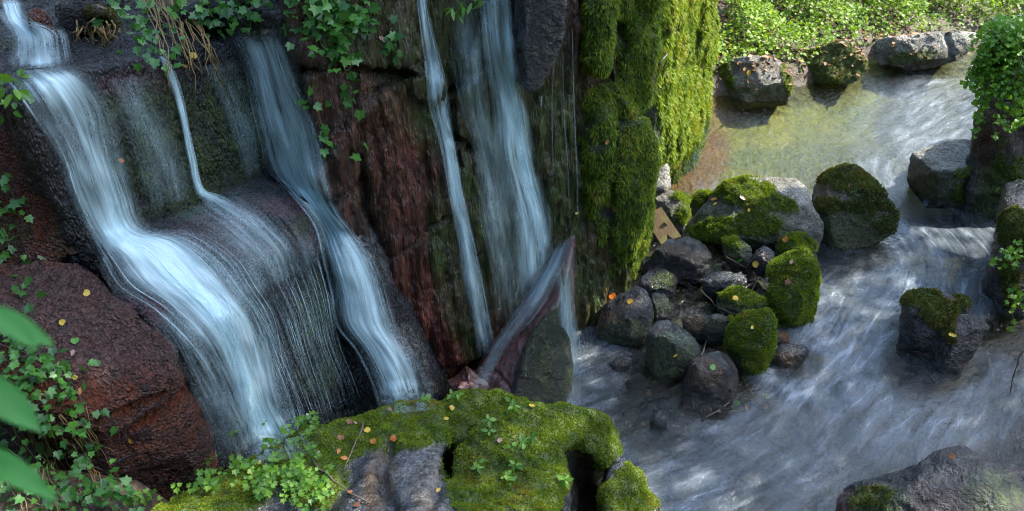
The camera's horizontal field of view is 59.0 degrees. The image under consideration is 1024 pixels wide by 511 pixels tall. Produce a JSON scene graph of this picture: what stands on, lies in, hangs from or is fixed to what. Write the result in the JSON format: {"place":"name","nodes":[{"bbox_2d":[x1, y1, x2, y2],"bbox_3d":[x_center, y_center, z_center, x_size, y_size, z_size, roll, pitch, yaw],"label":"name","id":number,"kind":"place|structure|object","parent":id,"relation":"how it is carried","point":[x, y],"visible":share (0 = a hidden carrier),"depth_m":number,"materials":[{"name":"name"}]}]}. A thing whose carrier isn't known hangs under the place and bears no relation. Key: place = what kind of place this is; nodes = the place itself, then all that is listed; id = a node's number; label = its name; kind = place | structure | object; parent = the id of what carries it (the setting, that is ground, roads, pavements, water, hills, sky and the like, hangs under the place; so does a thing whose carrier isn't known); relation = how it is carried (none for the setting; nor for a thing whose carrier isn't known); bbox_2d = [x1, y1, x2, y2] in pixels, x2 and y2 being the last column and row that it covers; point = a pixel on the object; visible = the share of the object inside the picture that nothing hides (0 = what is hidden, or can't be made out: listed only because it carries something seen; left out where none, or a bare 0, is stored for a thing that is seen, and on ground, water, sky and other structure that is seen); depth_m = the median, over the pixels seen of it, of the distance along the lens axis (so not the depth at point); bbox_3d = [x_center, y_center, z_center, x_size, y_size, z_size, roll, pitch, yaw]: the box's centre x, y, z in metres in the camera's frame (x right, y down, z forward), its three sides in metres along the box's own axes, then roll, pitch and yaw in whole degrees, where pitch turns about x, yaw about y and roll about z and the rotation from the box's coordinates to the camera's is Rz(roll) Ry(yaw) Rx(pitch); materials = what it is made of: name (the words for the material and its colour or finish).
{"place":"outdoors","nodes":[
{"label":"outdoors","id":0,"kind":"place"},
{"bbox_2d":[0,0,1023,510],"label":"ground","id":1,"kind":"structure","parent":0,"point":[822,446],"depth_m":6.30,"materials":[{"name":"soil"}]},
{"bbox_2d":[0,306,57,499],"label":"leaves","id":2,"kind":"object","parent":1,"relation":"on","point":[16,408],"visible":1,"depth_m":1.06,"materials":[{"name":"green plant"}]},
{"bbox_2d":[0,0,124,52],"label":"step rock","id":3,"kind":"object","parent":1,"relation":"on","point":[13,39],"visible":0.15,"depth_m":4.54,"materials":[{"name":"stone"}]},
{"bbox_2d":[27,8,56,36],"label":"reddish stone","id":4,"kind":"object","parent":3,"relation":"on","point":[40,18],"visible":0.86,"depth_m":4.47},
{"bbox_2d":[6,407,121,510],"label":"dry vine","id":5,"kind":"object","parent":1,"relation":"on","point":[49,450],"visible":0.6,"depth_m":4.21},
{"bbox_2d":[0,290,144,510],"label":"ivy","id":6,"kind":"object","parent":1,"relation":"on","point":[67,493],"visible":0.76,"depth_m":4.04,"materials":[{"name":"green plant"}]},
{"bbox_2d":[0,259,219,501],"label":"rust dome","id":7,"kind":"structure","parent":1,"relation":"on","point":[137,388],"depth_m":4.35,"materials":[{"name":"stone"}]},
{"bbox_2d":[0,0,355,487],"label":"rock ledge","id":8,"kind":"object","parent":1,"relation":"on","point":[261,224],"visible":0.49,"depth_m":4.74,"materials":[{"name":"stone"}]},
{"bbox_2d":[3,2,49,64],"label":"waterfall","id":9,"kind":"structure","parent":8,"relation":"on","point":[17,20],"depth_m":4.56,"materials":[{"name":"white liquid"}]},
{"bbox_2d":[0,112,78,265],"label":"rust block","id":10,"kind":"structure","parent":8,"relation":"on","point":[40,235],"depth_m":4.48,"materials":[{"name":"stone"}]},
{"bbox_2d":[0,69,34,124],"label":"leafy sprig","id":11,"kind":"object","parent":10,"relation":"on","point":[20,94],"visible":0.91,"depth_m":4.08,"materials":[{"name":"green plant"}]},
{"bbox_2d":[0,173,46,296],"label":"ivy","id":12,"kind":"object","parent":10,"relation":"attached to","point":[13,205],"visible":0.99,"depth_m":4.41,"materials":[{"name":"green plant"}]},
{"bbox_2d":[54,0,112,33],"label":"dark stone","id":13,"kind":"object","parent":8,"relation":"on","point":[68,13],"visible":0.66,"depth_m":4.53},
{"bbox_2d":[70,3,123,45],"bbox_3d":[-2.143,-1.148,4.622,0.341,0.316,0.197,0,35,0],"label":"root","id":14,"kind":"object","parent":8,"relation":"on","point":[98,10],"visible":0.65,"depth_m":4.56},
{"bbox_2d":[35,74,288,443],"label":"waterfall","id":15,"kind":"structure","parent":8,"relation":"on","point":[161,264],"depth_m":4.58,"materials":[{"name":"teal liquid"}]},
{"bbox_2d":[91,0,273,75],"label":"ivy","id":16,"kind":"object","parent":8,"relation":"on","point":[200,12],"visible":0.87,"depth_m":4.69,"materials":[{"name":"green plant"}]},
{"bbox_2d":[143,0,228,95],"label":"dry vine","id":17,"kind":"object","parent":8,"relation":"on","point":[179,21],"visible":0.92,"depth_m":4.69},
{"bbox_2d":[163,60,222,201],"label":"waterfall","id":18,"kind":"structure","parent":8,"relation":"on","point":[186,132],"depth_m":4.73,"materials":[{"name":"white liquid"}]},
{"bbox_2d":[175,0,236,34],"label":"dark stone","id":19,"kind":"object","parent":8,"relation":"on","point":[192,8],"visible":0.45,"depth_m":4.79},
{"bbox_2d":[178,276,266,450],"bbox_3d":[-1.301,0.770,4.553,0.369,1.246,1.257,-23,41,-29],"label":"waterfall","id":20,"kind":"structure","parent":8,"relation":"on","point":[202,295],"depth_m":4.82,"materials":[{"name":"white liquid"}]},
{"bbox_2d":[325,224,448,414],"bbox_3d":[-0.768,0.386,5.663,0.740,1.606,0.975,0,35,0],"label":"chute rock","id":21,"kind":"object","parent":1,"relation":"on","point":[367,384],"visible":0.48,"depth_m":5.42,"materials":[{"name":"stone"}]},
{"bbox_2d":[249,41,415,398],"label":"waterfall","id":22,"kind":"structure","parent":21,"relation":"on","point":[296,168],"depth_m":5.14,"materials":[{"name":"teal liquid"}]},
{"bbox_2d":[151,387,660,510],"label":"mossy boulder","id":23,"kind":"object","parent":1,"relation":"on","point":[422,458],"visible":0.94,"depth_m":3.98,"materials":[{"name":"plant"}]},
{"bbox_2d":[122,452,258,506],"bbox_3d":[-1.581,1.167,4.465,0.580,1.312,1.292,-17,38,-23],"label":"herb","id":24,"kind":"object","parent":23,"relation":"on","point":[202,482],"visible":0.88,"depth_m":3.83,"materials":[{"name":"green plant"}]},
{"bbox_2d":[229,410,319,485],"bbox_3d":[-1.190,0.993,4.539,0.477,1.115,1.413,-11,36,-15],"label":"herb","id":25,"kind":"object","parent":23,"relation":"on","point":[299,420],"visible":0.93,"depth_m":4.05,"materials":[{"name":"green plant"}]},
{"bbox_2d":[229,450,335,510],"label":"herb","id":26,"kind":"object","parent":23,"relation":"on","point":[298,471],"visible":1,"depth_m":3.69,"materials":[{"name":"green plant"}]},
{"bbox_2d":[311,459,371,503],"bbox_3d":[-0.738,0.951,3.737,0.418,0.076,0.080,29,44,35],"label":"twig","id":27,"kind":"object","parent":23,"relation":"on","point":[330,477],"visible":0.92,"depth_m":3.74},
{"bbox_2d":[343,421,363,469],"bbox_3d":[-0.695,0.841,4.009,0.019,0.097,0.372,2,35,3],"label":"twig","id":28,"kind":"object","parent":23,"relation":"on","point":[360,432],"visible":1,"depth_m":3.99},
{"bbox_2d":[419,394,430,402],"bbox_3d":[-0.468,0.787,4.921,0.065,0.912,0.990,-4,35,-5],"label":"seedling","id":29,"kind":"object","parent":23,"relation":"on","point":[427,396],"visible":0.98,"depth_m":4.29,"materials":[{"name":"green plant"}]},
{"bbox_2d":[447,389,463,398],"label":"seedling","id":30,"kind":"object","parent":23,"relation":"on","point":[454,394],"visible":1,"depth_m":4.35,"materials":[{"name":"green plant"}]},
{"bbox_2d":[470,459,484,473],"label":"seedling","id":31,"kind":"object","parent":23,"relation":"on","point":[476,465],"visible":1,"depth_m":3.83,"materials":[{"name":"green plant"}]},
{"bbox_2d":[481,414,495,435],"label":"seedling","id":32,"kind":"object","parent":23,"relation":"on","point":[489,423],"visible":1,"depth_m":4.00,"materials":[{"name":"green plant"}]},
{"bbox_2d":[500,470,516,485],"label":"seedling","id":33,"kind":"object","parent":23,"relation":"on","point":[506,476],"visible":1,"depth_m":3.76,"materials":[{"name":"green plant"}]},
{"bbox_2d":[505,396,519,411],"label":"seedling","id":34,"kind":"object","parent":23,"relation":"on","point":[512,403],"visible":1,"depth_m":4.14,"materials":[{"name":"green plant"}]},
{"bbox_2d":[508,460,522,470],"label":"seedling","id":35,"kind":"object","parent":23,"relation":"on","point":[518,465],"visible":1,"depth_m":3.81,"materials":[{"name":"green plant"}]},
{"bbox_2d":[503,430,536,451],"bbox_3d":[0.043,0.820,3.941,0.171,0.053,0.072,-19,39,-25],"label":"seedling","id":36,"kind":"object","parent":23,"relation":"on","point":[523,441],"visible":1,"depth_m":3.94,"materials":[{"name":"green plant"}]},
{"bbox_2d":[556,475,573,488],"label":"seedling","id":37,"kind":"object","parent":23,"relation":"on","point":[562,479],"visible":1,"depth_m":3.80,"materials":[{"name":"green plant"}]},
{"bbox_2d":[278,0,631,378],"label":"cliff","id":38,"kind":"structure","parent":1,"relation":"on","point":[393,186],"depth_m":5.26,"materials":[{"name":"stone"}]},
{"bbox_2d":[281,0,404,160],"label":"ivy","id":39,"kind":"object","parent":38,"relation":"attached to","point":[324,18],"visible":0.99,"depth_m":4.54,"materials":[{"name":"green plant"}]},
{"bbox_2d":[420,0,480,328],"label":"waterfall","id":40,"kind":"structure","parent":38,"relation":"attached to","point":[454,183],"depth_m":5.29,"materials":[{"name":"white liquid"}]},
{"bbox_2d":[444,0,493,23],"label":"leafy sprig","id":41,"kind":"object","parent":38,"relation":"attached to","point":[462,10],"visible":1,"depth_m":4.79,"materials":[{"name":"green plant"}]},
{"bbox_2d":[490,0,545,272],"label":"waterfall","id":42,"kind":"structure","parent":38,"relation":"attached to","point":[509,126],"depth_m":5.28,"materials":[{"name":"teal liquid"}]},
{"bbox_2d":[509,0,566,91],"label":"overhanging rock","id":43,"kind":"object","parent":38,"relation":"on","point":[537,30],"visible":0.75,"depth_m":4.84,"materials":[{"name":"black stone"}]},
{"bbox_2d":[576,0,665,279],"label":"mossy crag","id":44,"kind":"structure","parent":38,"relation":"attached to","point":[626,185],"depth_m":5.57,"materials":[{"name":"plant"}]},
{"bbox_2d":[474,236,576,399],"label":"leaning slab","id":45,"kind":"structure","parent":1,"relation":"on","point":[496,365],"depth_m":5.75,"materials":[{"name":"stone"}]},
{"bbox_2d":[445,366,490,397],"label":"split rock","id":46,"kind":"object","parent":45,"relation":"on","point":[466,378],"visible":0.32,"depth_m":5.52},
{"bbox_2d":[536,253,559,290],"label":"waterfall","id":47,"kind":"structure","parent":45,"relation":"on","point":[549,276],"depth_m":5.81,"materials":[{"name":"white liquid"}]},
{"bbox_2d":[561,289,578,393],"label":"waterfall","id":48,"kind":"structure","parent":45,"relation":"on","point":[566,312],"depth_m":5.64,"materials":[{"name":"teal liquid"}]},
{"bbox_2d":[583,352,596,373],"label":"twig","id":49,"kind":"object","parent":1,"relation":"on","point":[586,369],"visible":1,"depth_m":6.25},
{"bbox_2d":[597,367,629,405],"bbox_3d":[0.680,0.870,6.100,0.030,0.016,0.435,-17,38,-22],"label":"twig","id":50,"kind":"object","parent":1,"relation":"on","point":[604,374],"visible":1,"depth_m":6.10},
{"bbox_2d":[626,355,640,361],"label":"stone","id":51,"kind":"object","parent":1,"relation":"on","point":[633,358],"visible":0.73,"depth_m":6.21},
{"bbox_2d":[630,361,637,370],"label":"stone","id":52,"kind":"object","parent":1,"relation":"on","point":[634,365],"visible":0.84,"depth_m":6.17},
{"bbox_2d":[632,349,644,357],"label":"stone","id":53,"kind":"object","parent":1,"relation":"on","point":[636,353],"visible":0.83,"depth_m":6.24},
{"bbox_2d":[637,360,648,375],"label":"stone","id":54,"kind":"object","parent":1,"relation":"on","point":[642,367],"visible":0.75,"depth_m":6.14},
{"bbox_2d":[637,267,677,300],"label":"boulder","id":55,"kind":"object","parent":1,"relation":"on","point":[657,280],"visible":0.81,"depth_m":6.51,"materials":[{"name":"black stone"}]},
{"bbox_2d":[652,293,672,323],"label":"boulder","id":56,"kind":"object","parent":1,"relation":"on","point":[661,304],"visible":0.83,"depth_m":6.23,"materials":[{"name":"black stone"}]},
{"bbox_2d":[655,162,670,196],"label":"pale rock","id":57,"kind":"object","parent":1,"relation":"on","point":[664,184],"visible":0.48,"depth_m":7.75,"materials":[{"name":"grey stone"}]},
{"bbox_2d":[655,190,691,232],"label":"boulder","id":58,"kind":"object","parent":1,"relation":"on","point":[674,205],"visible":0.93,"depth_m":7.18,"materials":[{"name":"grey stone"}]},
{"bbox_2d":[641,237,711,285],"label":"boulder","id":59,"kind":"object","parent":1,"relation":"on","point":[688,259],"visible":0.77,"depth_m":6.60,"materials":[{"name":"black stone"}]},
{"bbox_2d":[652,207,680,244],"bbox_3d":[1.150,-0.223,6.940,0.144,0.209,0.315,-20,40,-26],"label":"wooden board","id":60,"kind":"object","parent":59,"relation":"on","point":[662,230],"visible":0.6,"depth_m":6.92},
{"bbox_2d":[672,304,680,315],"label":"stone","id":61,"kind":"object","parent":1,"relation":"on","point":[676,309],"visible":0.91,"depth_m":6.44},
{"bbox_2d":[642,0,721,183],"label":"mossy pillar","id":62,"kind":"structure","parent":1,"relation":"on","point":[679,113],"depth_m":7.78,"materials":[{"name":"plant"}]},
{"bbox_2d":[681,289,691,297],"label":"stone","id":63,"kind":"object","parent":1,"relation":"on","point":[687,293],"visible":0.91,"depth_m":6.56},
{"bbox_2d":[683,297,693,310],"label":"stone","id":64,"kind":"object","parent":1,"relation":"on","point":[687,301],"visible":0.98,"depth_m":6.50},
{"bbox_2d":[685,302,698,312],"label":"stone","id":65,"kind":"object","parent":1,"relation":"on","point":[695,305],"visible":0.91,"depth_m":6.46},
{"bbox_2d":[682,313,705,339],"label":"boulder","id":66,"kind":"object","parent":1,"relation":"on","point":[693,326],"visible":0.81,"depth_m":6.13,"materials":[{"name":"black stone"}]},
{"bbox_2d":[701,346,716,353],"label":"stone","id":67,"kind":"object","parent":1,"relation":"on","point":[708,349],"visible":0.57,"depth_m":6.17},
{"bbox_2d":[704,304,715,316],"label":"stone","id":68,"kind":"object","parent":1,"relation":"on","point":[709,311],"visible":0.59,"depth_m":6.41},
{"bbox_2d":[702,271,746,298],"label":"boulder","id":69,"kind":"object","parent":1,"relation":"on","point":[714,282],"visible":0.77,"depth_m":6.47,"materials":[{"name":"black stone"}]},
{"bbox_2d":[701,382,766,420],"bbox_3d":[1.441,0.957,5.736,0.208,0.280,0.679,24,42,30],"label":"twig","id":70,"kind":"object","parent":1,"relation":"on","point":[719,411],"visible":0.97,"depth_m":5.91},
{"bbox_2d":[716,284,769,317],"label":"boulder","id":71,"kind":"object","parent":1,"relation":"on","point":[751,301],"visible":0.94,"depth_m":6.26,"materials":[{"name":"plant"}]},
{"bbox_2d":[726,250,767,296],"bbox_3d":[1.715,0.194,6.477,0.293,0.305,0.555,0,35,0],"label":"twig","id":72,"kind":"object","parent":71,"relation":"on","point":[746,266],"visible":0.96,"depth_m":6.61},
{"bbox_2d":[723,306,777,383],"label":"boulder","id":73,"kind":"object","parent":1,"relation":"on","point":[750,351],"visible":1,"depth_m":5.84,"materials":[{"name":"plant"}]},
{"bbox_2d":[679,174,823,253],"bbox_3d":[1.879,-0.334,7.284,1.075,0.716,0.840,0,35,0],"label":"boulder","id":74,"kind":"object","parent":1,"relation":"on","point":[777,206],"visible":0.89,"depth_m":7.00,"materials":[{"name":"plant"}]},
{"bbox_2d":[746,272,759,280],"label":"stone","id":75,"kind":"object","parent":1,"relation":"on","point":[752,277],"visible":0.74,"depth_m":6.75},
{"bbox_2d":[717,55,793,110],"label":"boulder","id":76,"kind":"object","parent":1,"relation":"on","point":[772,92],"visible":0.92,"depth_m":9.18,"materials":[{"name":"grey stone"}]},
{"bbox_2d":[747,281,763,293],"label":"stone","id":77,"kind":"object","parent":1,"relation":"on","point":[758,288],"visible":0.75,"depth_m":6.63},
{"bbox_2d":[765,247,822,329],"bbox_3d":[1.966,0.246,6.372,0.405,0.619,0.614,8,36,11],"label":"boulder","id":78,"kind":"object","parent":1,"relation":"on","point":[794,304],"visible":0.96,"depth_m":6.21,"materials":[{"name":"plant"}]},
{"bbox_2d":[774,231,817,257],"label":"boulder","id":79,"kind":"object","parent":1,"relation":"on","point":[797,240],"visible":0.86,"depth_m":6.75,"materials":[{"name":"plant"}]},
{"bbox_2d":[712,0,936,89],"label":"leaf litter","id":80,"kind":"object","parent":1,"relation":"on","point":[825,63],"visible":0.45,"depth_m":9.77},
{"bbox_2d":[798,39,868,88],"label":"boulder","id":81,"kind":"object","parent":1,"relation":"on","point":[826,77],"visible":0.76,"depth_m":9.51,"materials":[{"name":"plant"}]},
{"bbox_2d":[811,162,900,258],"bbox_3d":[2.713,-0.404,7.237,0.713,0.698,0.746,0,35,0],"label":"boulder","id":82,"kind":"object","parent":1,"relation":"on","point":[861,213],"visible":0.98,"depth_m":6.99,"materials":[{"name":"plant"}]},
{"bbox_2d":[715,0,1023,71],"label":"ground cover","id":83,"kind":"object","parent":1,"relation":"on","point":[753,17],"visible":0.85,"depth_m":9.90,"materials":[{"name":"green plant"}]},
{"bbox_2d":[875,31,977,74],"bbox_3d":[4.546,-2.296,10.030,1.055,0.616,0.814,0,35,0],"label":"boulder","id":84,"kind":"object","parent":1,"relation":"on","point":[950,46],"visible":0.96,"depth_m":9.72,"materials":[{"name":"grey stone"}]},
{"bbox_2d":[835,446,1023,510],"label":"boulder","id":85,"kind":"object","parent":1,"relation":"on","point":[965,478],"visible":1,"depth_m":4.51,"materials":[{"name":"stone"}]},
{"bbox_2d":[906,139,972,208],"bbox_3d":[3.748,-0.598,7.657,0.769,0.624,0.489,-8,36,-11],"label":"boulder","id":86,"kind":"object","parent":1,"relation":"on","point":[938,176],"visible":0.62,"depth_m":7.50,"materials":[{"name":"grey stone"}]},
{"bbox_2d":[951,82,1023,235],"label":"bank rock","id":87,"kind":"object","parent":1,"relation":"on","point":[992,163],"visible":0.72,"depth_m":7.23,"materials":[{"name":"stone"}]},
{"bbox_2d":[960,11,1023,139],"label":"hanging shrub","id":88,"kind":"object","parent":87,"relation":"on","point":[998,65],"visible":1,"depth_m":6.37,"materials":[{"name":"green plant"}]},
{"bbox_2d":[985,351,995,383],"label":"twig","id":89,"kind":"object","parent":1,"relation":"on","point":[988,358],"visible":1,"depth_m":6.20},
{"bbox_2d":[979,179,1023,330],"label":"bank rock","id":90,"kind":"object","parent":1,"relation":"on","point":[996,283],"visible":0.87,"depth_m":6.36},
{"bbox_2d":[989,238,1023,333],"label":"climbing plant","id":91,"kind":"object","parent":90,"relation":"attached to","point":[1008,256],"visible":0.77,"depth_m":6.01,"materials":[{"name":"green plant"}]},
{"bbox_2d":[996,375,1006,383],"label":"pebble","id":92,"kind":"object","parent":1,"relation":"on","point":[1003,378],"visible":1,"depth_m":6.02,"materials":[{"name":"grey stone"}]},
{"bbox_2d":[1009,348,1023,407],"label":"twig","id":93,"kind":"object","parent":1,"relation":"on","point":[1014,374],"visible":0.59,"depth_m":5.64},
{"bbox_2d":[474,54,993,510],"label":"stream water","id":94,"kind":"structure","parent":0,"point":[807,330],"depth_m":6.22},
{"bbox_2d":[510,296,573,404],"bbox_3d":[0.176,0.619,5.714,0.423,0.645,0.836,0,35,0],"label":"rock","id":95,"kind":"object","parent":94,"relation":"in","point":[543,370],"visible":0.6,"depth_m":5.56,"materials":[{"name":"black stone"}]},
{"bbox_2d":[608,355,631,381],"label":"boulder","id":96,"kind":"object","parent":94,"relation":"in","point":[619,368],"visible":0.98,"depth_m":5.91,"materials":[{"name":"black stone"}]},
{"bbox_2d":[595,286,652,352],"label":"boulder","id":97,"kind":"object","parent":94,"relation":"in","point":[623,325],"visible":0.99,"depth_m":6.09,"materials":[{"name":"black stone"}]},
{"bbox_2d":[626,373,648,398],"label":"boulder","id":98,"kind":"object","parent":94,"relation":"in","point":[636,384],"visible":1,"depth_m":5.77,"materials":[{"name":"black stone"}]},
{"bbox_2d":[649,409,668,441],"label":"boulder","id":99,"kind":"object","parent":94,"relation":"in","point":[658,430],"visible":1,"depth_m":5.48,"materials":[{"name":"black stone"}]},
{"bbox_2d":[645,320,700,388],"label":"boulder","id":100,"kind":"object","parent":94,"relation":"in","point":[666,341],"visible":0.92,"depth_m":5.82,"materials":[{"name":"black stone"}]},
{"bbox_2d":[689,188,712,215],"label":"boulder","id":101,"kind":"object","parent":94,"relation":"on","point":[699,198],"visible":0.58,"depth_m":7.40,"materials":[{"name":"plant"}]},
{"bbox_2d":[673,396,731,435],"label":"boulder","id":102,"kind":"object","parent":94,"relation":"in","point":[691,413],"visible":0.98,"depth_m":5.57,"materials":[{"name":"black stone"}]},
{"bbox_2d":[680,351,738,407],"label":"boulder","id":103,"kind":"object","parent":94,"relation":"in","point":[702,379],"visible":0.83,"depth_m":5.61,"materials":[{"name":"black stone"}]},
{"bbox_2d":[701,313,734,347],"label":"boulder","id":104,"kind":"object","parent":94,"relation":"on","point":[713,334],"visible":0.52,"depth_m":6.08,"materials":[{"name":"black stone"}]},
{"bbox_2d":[721,234,752,274],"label":"boulder","id":105,"kind":"object","parent":94,"relation":"on","point":[736,248],"visible":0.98,"depth_m":6.67,"materials":[{"name":"green stone"}]},
{"bbox_2d":[752,246,774,277],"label":"boulder","id":106,"kind":"object","parent":94,"relation":"on","point":[764,257],"visible":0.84,"depth_m":6.61,"materials":[{"name":"black stone"}]},
{"bbox_2d":[776,331,789,346],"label":"boulder","id":107,"kind":"object","parent":94,"relation":"in","point":[783,337],"visible":0.56,"depth_m":6.11,"materials":[{"name":"black stone"}]},
{"bbox_2d":[768,343,808,377],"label":"boulder","id":108,"kind":"object","parent":94,"relation":"in","point":[789,359],"visible":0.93,"depth_m":5.93,"materials":[{"name":"black stone"}]},
{"bbox_2d":[893,286,989,384],"bbox_3d":[2.875,0.449,6.134,0.559,0.544,0.804,10,36,14],"label":"boulder","id":109,"kind":"object","parent":94,"relation":"in","point":[930,320],"visible":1,"depth_m":5.92,"materials":[{"name":"stone"}]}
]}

